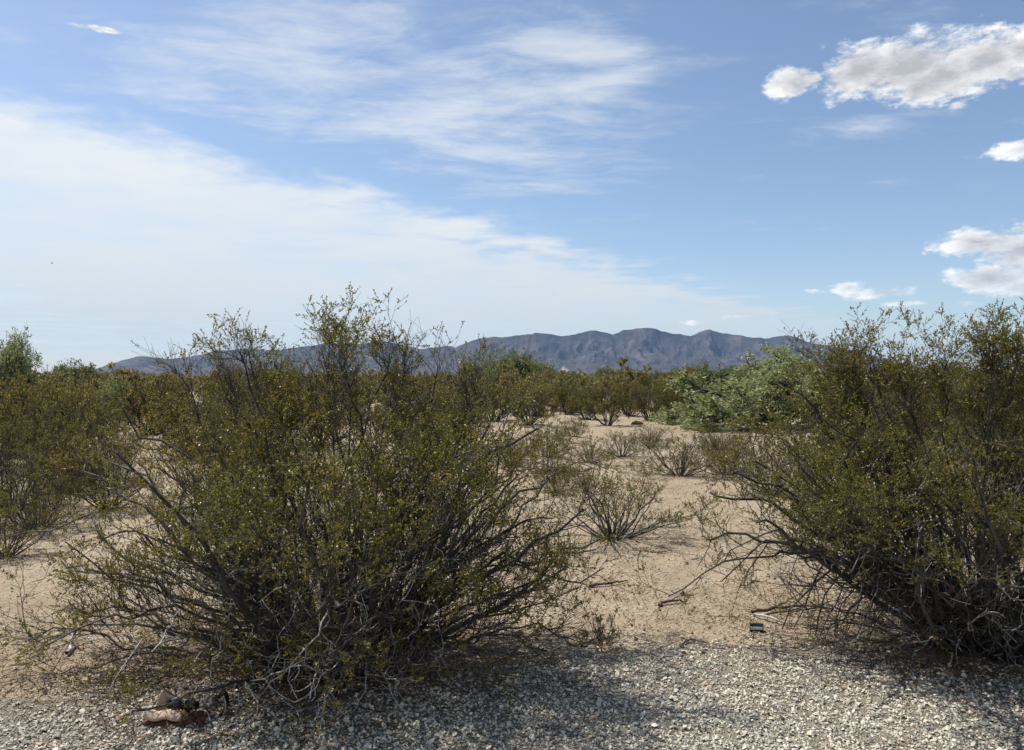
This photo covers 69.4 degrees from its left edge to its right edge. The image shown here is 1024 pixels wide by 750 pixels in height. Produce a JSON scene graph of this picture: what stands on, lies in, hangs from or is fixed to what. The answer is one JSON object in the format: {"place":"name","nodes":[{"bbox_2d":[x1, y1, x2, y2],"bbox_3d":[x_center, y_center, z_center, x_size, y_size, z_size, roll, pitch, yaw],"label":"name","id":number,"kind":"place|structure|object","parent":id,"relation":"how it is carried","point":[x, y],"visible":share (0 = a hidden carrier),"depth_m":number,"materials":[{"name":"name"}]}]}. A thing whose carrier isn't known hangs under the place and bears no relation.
{"place":"outdoors","nodes":[
{"label":"outdoors","id":0,"kind":"place"},
{"bbox_2d":[95,328,919,375],"bbox_3d":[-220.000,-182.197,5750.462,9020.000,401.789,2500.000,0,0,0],"label":"mountains","id":1,"kind":"structure","parent":0,"point":[586,352],"depth_m":5799.26,"materials":[{"name":"stone"}]},
{"bbox_2d":[0,391,1023,701],"bbox_3d":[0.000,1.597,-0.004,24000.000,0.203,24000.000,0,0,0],"label":"desert floor","id":2,"kind":"structure","parent":0,"point":[674,575],"depth_m":5.74,"materials":[{"name":"sand"}]},
{"bbox_2d":[0,373,39,439],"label":"creosote bush","id":3,"kind":"object","parent":2,"relation":"on","point":[25,381],"visible":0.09,"depth_m":15.76,"materials":[{"name":"green plant"}]},
{"bbox_2d":[0,402,44,490],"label":"creosote bush","id":4,"kind":"object","parent":2,"relation":"on","point":[6,429],"visible":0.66,"depth_m":9.31,"materials":[{"name":"green plant"}]},
{"bbox_2d":[0,322,50,401],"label":"mesquite tree","id":5,"kind":"object","parent":2,"relation":"on","point":[13,359],"visible":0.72,"depth_m":37.21,"materials":[{"name":"green plant"}]},
{"bbox_2d":[0,369,66,465],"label":"creosote bush","id":6,"kind":"object","parent":2,"relation":"on","point":[7,409],"visible":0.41,"depth_m":12.50,"materials":[{"name":"green plant"}]},
{"bbox_2d":[0,481,70,559],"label":"creosote bush","id":7,"kind":"object","parent":2,"relation":"on","point":[13,547],"visible":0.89,"depth_m":6.67,"materials":[{"name":"green plant"}]},
{"bbox_2d":[0,375,88,451],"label":"creosote bush","id":8,"kind":"object","parent":2,"relation":"on","point":[36,382],"visible":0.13,"depth_m":14.77,"materials":[{"name":"green plant"}]},
{"bbox_2d":[0,427,103,530],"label":"creosote bush","id":9,"kind":"object","parent":2,"relation":"on","point":[66,485],"visible":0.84,"depth_m":7.88,"materials":[{"name":"green plant"}]},
{"bbox_2d":[0,400,107,513],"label":"creosote bush","id":10,"kind":"object","parent":2,"relation":"on","point":[43,443],"visible":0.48,"depth_m":8.81,"materials":[{"name":"green plant"}]},
{"bbox_2d":[6,374,108,413],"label":"creosote bush","id":11,"kind":"object","parent":2,"relation":"on","point":[78,385],"visible":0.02,"depth_m":18.80,"materials":[{"name":"green plant"}]},
{"bbox_2d":[21,383,97,457],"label":"creosote bush","id":12,"kind":"object","parent":2,"relation":"on","point":[63,408],"visible":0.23,"depth_m":14.09,"materials":[{"name":"green plant"}]},
{"bbox_2d":[40,371,82,394],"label":"creosote bush","id":13,"kind":"object","parent":2,"relation":"on","point":[55,381],"visible":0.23,"depth_m":45.99,"materials":[{"name":"green plant"}]},
{"bbox_2d":[2,417,131,492],"bbox_3d":[-6.123,1.121,10.259,1.587,1.117,1.642,0,0,-25],"label":"creosote bush","id":14,"kind":"object","parent":2,"relation":"on","point":[61,435],"visible":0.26,"depth_m":10.08,"materials":[{"name":"green plant"}]},
{"bbox_2d":[42,358,103,379],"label":"palo verde tree","id":15,"kind":"object","parent":2,"relation":"on","point":[62,368],"visible":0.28,"depth_m":61.46,"materials":[{"name":"green plant"}]},
{"bbox_2d":[2,375,154,483],"bbox_3d":[-6.314,0.831,11.193,1.855,1.743,2.238,0,0,10],"label":"creosote bush","id":16,"kind":"object","parent":2,"relation":"on","point":[119,415],"visible":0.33,"depth_m":10.87,"materials":[{"name":"green plant"}]},
{"bbox_2d":[65,631,92,654],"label":"fallen branch","id":17,"kind":"object","parent":2,"relation":"on","point":[69,650],"visible":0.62,"depth_m":4.33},
{"bbox_2d":[62,371,111,396],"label":"creosote bush","id":18,"kind":"object","parent":2,"relation":"on","point":[95,382],"visible":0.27,"depth_m":36.51,"materials":[{"name":"green plant"}]},
{"bbox_2d":[76,367,105,382],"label":"creosote bush","id":19,"kind":"object","parent":2,"relation":"on","point":[84,369],"visible":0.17,"depth_m":56.34,"materials":[{"name":"green plant"}]},
{"bbox_2d":[63,385,130,438],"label":"creosote bush","id":20,"kind":"object","parent":2,"relation":"on","point":[111,405],"visible":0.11,"depth_m":16.89,"materials":[{"name":"green plant"}]},
{"bbox_2d":[44,411,162,520],"bbox_3d":[-4.843,1.068,9.052,1.108,1.269,1.336,0,0,24],"label":"creosote bush","id":21,"kind":"object","parent":2,"relation":"on","point":[108,475],"visible":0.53,"depth_m":8.90,"materials":[{"name":"green plant"}]},
{"bbox_2d":[77,388,130,435],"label":"creosote bush","id":22,"kind":"object","parent":2,"relation":"on","point":[106,402],"visible":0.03,"depth_m":20.63,"materials":[{"name":"green plant"}]},
{"bbox_2d":[90,377,138,418],"bbox_3d":[-14.530,0.856,27.394,1.786,1.764,2.039,0,0,32],"label":"tree","id":23,"kind":"object","parent":2,"relation":"on","point":[113,388],"visible":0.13,"depth_m":27.03,"materials":[{"name":"green plant"}]},
{"bbox_2d":[106,362,177,405],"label":"creosote bush","id":24,"kind":"object","parent":2,"relation":"on","point":[132,377],"visible":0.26,"depth_m":33.89,"materials":[{"name":"green plant"}]},
{"bbox_2d":[104,376,190,434],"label":"creosote bush","id":25,"kind":"object","parent":2,"relation":"on","point":[131,405],"visible":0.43,"depth_m":19.87,"materials":[{"name":"green plant"}]},
{"bbox_2d":[134,378,182,423],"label":"creosote bush","id":26,"kind":"object","parent":2,"relation":"on","point":[144,386],"visible":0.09,"depth_m":23.80,"materials":[{"name":"green plant"}]},
{"bbox_2d":[137,377,192,415],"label":"creosote bush","id":27,"kind":"object","parent":2,"relation":"on","point":[177,387],"visible":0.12,"depth_m":22.38,"materials":[{"name":"green plant"}]},
{"bbox_2d":[144,392,208,441],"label":"creosote bush","id":28,"kind":"object","parent":2,"relation":"on","point":[154,402],"visible":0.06,"depth_m":16.99,"materials":[{"name":"green plant"}]},
{"bbox_2d":[129,385,224,457],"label":"creosote bush","id":29,"kind":"object","parent":2,"relation":"on","point":[168,420],"visible":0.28,"depth_m":14.16,"materials":[{"name":"green plant"}]},
{"bbox_2d":[194,371,222,399],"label":"creosote bush","id":30,"kind":"object","parent":2,"relation":"on","point":[200,387],"visible":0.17,"depth_m":40.26,"materials":[{"name":"green plant"}]},
{"bbox_2d":[164,383,264,459],"bbox_3d":[-5.621,0.899,14.312,2.065,1.524,2.353,0,0,-32],"label":"creosote bush","id":31,"kind":"object","parent":2,"relation":"on","point":[204,410],"visible":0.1,"depth_m":14.00,"materials":[{"name":"green plant"}]},
{"bbox_2d":[136,409,317,523],"bbox_3d":[-3.277,1.029,8.434,1.751,1.346,1.812,0,0,-42],"label":"creosote bush","id":32,"kind":"object","parent":2,"relation":"on","point":[163,477],"visible":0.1,"depth_m":8.24,"materials":[{"name":"green plant"}]},
{"bbox_2d":[206,375,264,417],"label":"creosote bush","id":33,"kind":"object","parent":2,"relation":"on","point":[217,383],"visible":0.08,"depth_m":21.48,"materials":[{"name":"green plant"}]},
{"bbox_2d":[222,635,282,690],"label":"creosote bush","id":34,"kind":"object","parent":2,"relation":"on","point":[251,671],"visible":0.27,"depth_m":3.87,"materials":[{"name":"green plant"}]},
{"bbox_2d":[211,366,296,436],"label":"creosote bush","id":35,"kind":"object","parent":2,"relation":"on","point":[248,393],"visible":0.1,"depth_m":15.90,"materials":[{"name":"green plant"}]},
{"bbox_2d":[233,390,322,470],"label":"creosote bush","id":36,"kind":"object","parent":2,"relation":"on","point":[306,437],"visible":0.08,"depth_m":11.87,"materials":[{"name":"green plant"}]},
{"bbox_2d":[0,281,650,747],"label":"creosote bush","id":37,"kind":"object","parent":2,"relation":"on","point":[240,573],"visible":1,"depth_m":3.80,"materials":[{"name":"green plant"}]},
{"bbox_2d":[290,381,384,447],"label":"creosote bush","id":38,"kind":"object","parent":2,"relation":"on","point":[339,406],"visible":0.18,"depth_m":16.53,"materials":[{"name":"green plant"}]},
{"bbox_2d":[331,378,372,414],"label":"creosote bush","id":39,"kind":"object","parent":2,"relation":"on","point":[353,390],"visible":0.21,"depth_m":30.19,"materials":[{"name":"green plant"}]},
{"bbox_2d":[330,372,384,411],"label":"creosote bush","id":40,"kind":"object","parent":2,"relation":"on","point":[373,392],"visible":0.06,"depth_m":32.37,"materials":[{"name":"green plant"}]},
{"bbox_2d":[334,376,386,407],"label":"creosote bush","id":41,"kind":"object","parent":2,"relation":"on","point":[368,379],"visible":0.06,"depth_m":37.06,"materials":[{"name":"green plant"}]},
{"bbox_2d":[366,370,427,401],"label":"creosote bush","id":42,"kind":"object","parent":2,"relation":"on","point":[379,372],"visible":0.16,"depth_m":38.48,"materials":[{"name":"green plant"}]},
{"bbox_2d":[359,617,440,676],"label":"creosote bush","id":43,"kind":"object","parent":2,"relation":"on","point":[405,643],"visible":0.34,"depth_m":3.92,"materials":[{"name":"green plant"}]},
{"bbox_2d":[373,388,471,448],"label":"creosote bush","id":44,"kind":"object","parent":2,"relation":"on","point":[437,394],"visible":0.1,"depth_m":15.13,"materials":[{"name":"green plant"}]},
{"bbox_2d":[388,392,475,460],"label":"creosote bush","id":45,"kind":"object","parent":2,"relation":"on","point":[431,421],"visible":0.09,"depth_m":14.47,"materials":[{"name":"green plant"}]},
{"bbox_2d":[435,375,484,397],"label":"creosote bush","id":46,"kind":"object","parent":2,"relation":"on","point":[467,377],"visible":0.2,"depth_m":36.51,"materials":[{"name":"green plant"}]},
{"bbox_2d":[445,356,494,379],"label":"palo verde tree","id":47,"kind":"object","parent":2,"relation":"on","point":[474,367],"visible":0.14,"depth_m":67.32,"materials":[{"name":"green plant"}]},
{"bbox_2d":[457,370,491,391],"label":"creosote bush","id":48,"kind":"object","parent":2,"relation":"on","point":[484,377],"visible":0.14,"depth_m":43.53,"materials":[{"name":"green plant"}]},
{"bbox_2d":[7,455,974,635],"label":"dry weeds","id":49,"kind":"object","parent":2,"relation":"on","point":[17,562],"visible":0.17,"depth_m":5.60,"materials":[{"name":"brown plant"}]},
{"bbox_2d":[468,380,522,421],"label":"creosote bush","id":50,"kind":"object","parent":2,"relation":"on","point":[503,411],"visible":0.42,"depth_m":25.74,"materials":[{"name":"green plant"}]},
{"bbox_2d":[488,363,531,397],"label":"creosote bush","id":51,"kind":"object","parent":2,"relation":"on","point":[504,366],"visible":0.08,"depth_m":36.52,"materials":[{"name":"green plant"}]},
{"bbox_2d":[0,457,1020,704],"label":"pebbles","id":52,"kind":"object","parent":2,"relation":"on","point":[350,685],"visible":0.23,"depth_m":4.55,"materials":[{"name":"stone"}]},
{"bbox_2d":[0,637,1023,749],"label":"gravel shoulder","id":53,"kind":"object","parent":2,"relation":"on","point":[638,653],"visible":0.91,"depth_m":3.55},
{"bbox_2d":[142,677,229,726],"bbox_3d":[-1.513,1.542,3.486,0.344,0.137,0.264,0,0,0],"label":"torn shoe","id":54,"kind":"object","parent":53,"relation":"on","point":[157,718],"visible":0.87,"depth_m":3.44,"materials":[{"name":"beige leather"}]},
{"bbox_2d":[0,414,1023,749],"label":"leaf litter","id":55,"kind":"object","parent":2,"relation":"on","point":[194,682],"visible":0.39,"depth_m":3.88,"materials":[{"name":"plant"}]},
{"bbox_2d":[492,426,538,465],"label":"creosote bush","id":56,"kind":"object","parent":2,"relation":"on","point":[517,452],"visible":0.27,"depth_m":13.76,"materials":[{"name":"green plant"}]},
{"bbox_2d":[495,365,543,390],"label":"creosote bush","id":57,"kind":"object","parent":2,"relation":"on","point":[527,379],"visible":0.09,"depth_m":39.63,"materials":[{"name":"green plant"}]},
{"bbox_2d":[482,346,558,397],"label":"palo verde tree","id":58,"kind":"object","parent":2,"relation":"on","point":[522,367],"visible":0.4,"depth_m":51.09,"materials":[{"name":"green plant"}]},
{"bbox_2d":[499,373,550,415],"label":"creosote bush","id":59,"kind":"object","parent":2,"relation":"on","point":[503,382],"visible":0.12,"depth_m":30.71,"materials":[{"name":"green plant"}]},
{"bbox_2d":[497,381,561,424],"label":"creosote bush","id":60,"kind":"object","parent":2,"relation":"on","point":[541,405],"visible":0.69,"depth_m":23.48,"materials":[{"name":"green plant"}]},
{"bbox_2d":[521,422,575,458],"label":"creosote bush","id":61,"kind":"object","parent":2,"relation":"on","point":[552,439],"visible":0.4,"depth_m":15.23,"materials":[{"name":"green plant"}]},
{"bbox_2d":[498,458,607,476],"bbox_3d":[0.679,1.501,12.231,1.831,0.310,0.618,0,0,8],"label":"brush pile","id":62,"kind":"object","parent":2,"relation":"on","point":[590,468],"visible":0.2,"depth_m":12.16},
{"bbox_2d":[529,371,580,409],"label":"creosote bush","id":63,"kind":"object","parent":2,"relation":"on","point":[550,379],"visible":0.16,"depth_m":36.53,"materials":[{"name":"green plant"}]},
{"bbox_2d":[527,457,589,496],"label":"creosote bush","id":64,"kind":"object","parent":2,"relation":"on","point":[553,476],"visible":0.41,"depth_m":10.44,"materials":[{"name":"green plant"}]},
{"bbox_2d":[550,380,587,414],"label":"creosote bush","id":65,"kind":"object","parent":2,"relation":"on","point":[563,392],"visible":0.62,"depth_m":31.51,"materials":[{"name":"green plant"}]},
{"bbox_2d":[551,414,590,436],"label":"creosote bush","id":66,"kind":"object","parent":2,"relation":"on","point":[575,426],"visible":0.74,"depth_m":19.63,"materials":[{"name":"green plant"}]},
{"bbox_2d":[544,372,600,411],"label":"creosote bush","id":67,"kind":"object","parent":2,"relation":"on","point":[555,380],"visible":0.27,"depth_m":34.03,"materials":[{"name":"green plant"}]},
{"bbox_2d":[561,370,597,384],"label":"creosote bush","id":68,"kind":"object","parent":2,"relation":"on","point":[584,374],"visible":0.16,"depth_m":59.52,"materials":[{"name":"green plant"}]},
{"bbox_2d":[560,385,603,419],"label":"creosote bush","id":69,"kind":"object","parent":2,"relation":"on","point":[572,401],"visible":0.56,"depth_m":27.16,"materials":[{"name":"green plant"}]},
{"bbox_2d":[562,635,604,652],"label":"fallen branch","id":70,"kind":"object","parent":2,"relation":"on","point":[576,644],"visible":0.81,"depth_m":4.40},
{"bbox_2d":[560,435,628,463],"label":"creosote bush","id":71,"kind":"object","parent":2,"relation":"on","point":[594,453],"visible":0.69,"depth_m":13.79,"materials":[{"name":"green plant"}]},
{"bbox_2d":[582,606,621,645],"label":"creosote bush","id":72,"kind":"object","parent":2,"relation":"on","point":[597,620],"visible":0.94,"depth_m":4.41,"materials":[{"name":"green plant"}]},
{"bbox_2d":[574,379,635,425],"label":"creosote bush","id":73,"kind":"object","parent":2,"relation":"on","point":[608,402],"visible":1,"depth_m":23.59,"materials":[{"name":"green plant"}]},
{"bbox_2d":[589,364,641,393],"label":"palo verde tree","id":74,"kind":"object","parent":2,"relation":"on","point":[599,372],"visible":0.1,"depth_m":68.25,"materials":[{"name":"green plant"}]},
{"bbox_2d":[527,463,710,546],"bbox_3d":[0.977,1.235,7.219,1.553,0.799,1.606,0,0,-40],"label":"creosote bush","id":75,"kind":"object","parent":2,"relation":"on","point":[623,532],"visible":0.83,"depth_m":7.10,"materials":[{"name":"green plant"}]},
{"bbox_2d":[595,429,654,457],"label":"creosote bush","id":76,"kind":"object","parent":2,"relation":"on","point":[630,447],"visible":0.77,"depth_m":14.99,"materials":[{"name":"green plant"}]},
{"bbox_2d":[597,357,653,400],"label":"creosote bush","id":77,"kind":"object","parent":2,"relation":"on","point":[627,370],"visible":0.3,"depth_m":39.70,"materials":[{"name":"green plant"}]},
{"bbox_2d":[610,380,647,416],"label":"creosote bush","id":78,"kind":"object","parent":2,"relation":"on","point":[631,402],"visible":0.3,"depth_m":30.06,"materials":[{"name":"green plant"}]},
{"bbox_2d":[608,364,652,403],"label":"creosote bush","id":79,"kind":"object","parent":2,"relation":"on","point":[644,378],"visible":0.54,"depth_m":37.21,"materials":[{"name":"green plant"}]},
{"bbox_2d":[626,380,671,420],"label":"creosote bush","id":80,"kind":"object","parent":2,"relation":"on","point":[639,400],"visible":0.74,"depth_m":26.74,"materials":[{"name":"green plant"}]},
{"bbox_2d":[624,421,675,447],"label":"creosote bush","id":81,"kind":"object","parent":2,"relation":"on","point":[650,438],"visible":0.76,"depth_m":16.78,"materials":[{"name":"green plant"}]},
{"bbox_2d":[647,378,689,411],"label":"creosote bush","id":82,"kind":"object","parent":2,"relation":"on","point":[662,388],"visible":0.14,"depth_m":30.29,"materials":[{"name":"green plant"}]},
{"bbox_2d":[658,595,686,606],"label":"fallen branch","id":83,"kind":"object","parent":2,"relation":"on","point":[660,603],"visible":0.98,"depth_m":5.13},
{"bbox_2d":[653,385,695,414],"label":"creosote bush","id":84,"kind":"object","parent":2,"relation":"on","point":[667,404],"visible":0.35,"depth_m":25.98,"materials":[{"name":"green plant"}]},
{"bbox_2d":[617,425,734,477],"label":"creosote bush","id":85,"kind":"object","parent":2,"relation":"on","point":[683,459],"visible":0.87,"depth_m":12.16,"materials":[{"name":"green plant"}]},
{"bbox_2d":[662,370,705,392],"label":"creosote bush","id":86,"kind":"object","parent":2,"relation":"on","point":[669,378],"visible":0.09,"depth_m":42.24,"materials":[{"name":"green plant"}]},
{"bbox_2d":[661,359,716,384],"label":"palo verde tree","id":87,"kind":"object","parent":2,"relation":"on","point":[705,370],"visible":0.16,"depth_m":61.22,"materials":[{"name":"green plant"}]},
{"bbox_2d":[669,367,708,400],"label":"creosote bush","id":88,"kind":"object","parent":2,"relation":"on","point":[688,370],"visible":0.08,"depth_m":35.91,"materials":[{"name":"green plant"}]},
{"bbox_2d":[693,419,746,449],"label":"creosote bush","id":89,"kind":"object","parent":2,"relation":"on","point":[725,434],"visible":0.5,"depth_m":16.21,"materials":[{"name":"green plant"}]},
{"bbox_2d":[710,363,752,392],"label":"palo verde tree","id":90,"kind":"object","parent":2,"relation":"on","point":[721,374],"visible":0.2,"depth_m":68.07,"materials":[{"name":"green plant"}]},
{"bbox_2d":[692,430,773,475],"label":"creosote bush","id":91,"kind":"object","parent":2,"relation":"on","point":[720,439],"visible":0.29,"depth_m":12.38,"materials":[{"name":"green plant"}]},
{"bbox_2d":[748,623,763,631],"bbox_3d":[1.526,1.581,4.631,0.088,0.056,0.058,0,0,8],"label":"drinks can","id":92,"kind":"object","parent":2,"relation":"on","point":[755,627],"visible":0.94,"depth_m":4.61,"materials":[{"name":"black paint"}]},
{"bbox_2d":[648,342,882,431],"bbox_3d":[8.313,0.322,23.505,7.350,3.009,6.810,0,0,-9],"label":"mesquite tree","id":93,"kind":"object","parent":2,"relation":"on","point":[752,396],"visible":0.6,"depth_m":22.42,"materials":[{"name":"green plant"}]},
{"bbox_2d":[711,424,828,503],"bbox_3d":[3.568,1.129,9.843,1.653,1.023,1.371,0,0,-20],"label":"creosote bush","id":94,"kind":"object","parent":2,"relation":"on","point":[760,469],"visible":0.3,"depth_m":9.86,"materials":[{"name":"green plant"}]},
{"bbox_2d":[754,613,826,626],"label":"fallen branch","id":95,"kind":"object","parent":2,"relation":"on","point":[763,615],"visible":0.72,"depth_m":4.79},
{"bbox_2d":[751,595,831,613],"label":"fallen branch","id":96,"kind":"object","parent":2,"relation":"on","point":[764,610],"visible":0.62,"depth_m":4.99,"materials":[{"name":"wood"}]},
{"bbox_2d":[612,298,1023,700],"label":"creosote bush","id":97,"kind":"object","parent":2,"relation":"on","point":[909,576],"visible":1,"depth_m":4.21,"materials":[{"name":"green plant"}]},
{"bbox_2d":[788,407,904,464],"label":"creosote bush","id":98,"kind":"object","parent":2,"relation":"on","point":[798,434],"visible":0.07,"depth_m":13.20,"materials":[{"name":"green plant"}]},
{"bbox_2d":[818,392,919,435],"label":"creosote bush","id":99,"kind":"object","parent":2,"relation":"on","point":[859,403],"depth_m":15.11,"materials":[{"name":"green plant"}]},
{"bbox_2d":[836,369,963,491],"bbox_3d":[5.361,0.777,10.390,1.647,1.882,1.628,0,0,5],"label":"creosote bush","id":100,"kind":"object","parent":2,"relation":"on","point":[926,439],"visible":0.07,"depth_m":10.12,"materials":[{"name":"green plant"}]},
{"bbox_2d":[877,378,955,460],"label":"creosote bush","id":101,"kind":"object","parent":2,"relation":"on","point":[937,420],"visible":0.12,"depth_m":13.68,"materials":[{"name":"green plant"}]},
{"bbox_2d":[902,356,987,379],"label":"palo verde tree","id":102,"kind":"object","parent":2,"relation":"on","point":[958,364],"visible":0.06,"depth_m":60.59,"materials":[{"name":"green plant"}]},
{"bbox_2d":[907,371,1022,456],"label":"creosote bush","id":103,"kind":"object","parent":2,"relation":"on","point":[954,406],"visible":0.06,"depth_m":14.38,"materials":[{"name":"green plant"}]},
{"bbox_2d":[936,369,1023,478],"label":"creosote bush","id":104,"kind":"object","parent":2,"relation":"on","point":[955,419],"visible":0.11,"depth_m":11.37,"materials":[{"name":"green plant"}]},
{"bbox_2d":[0,624,1023,749],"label":"gravel","id":105,"kind":"structure","parent":0,"point":[776,706],"depth_m":3.49,"materials":[{"name":"gravel"}]},
{"bbox_2d":[0,0,1023,373],"label":"sky","id":106,"kind":"structure","parent":0,"point":[507,168],"materials":[{"name":"blue"}]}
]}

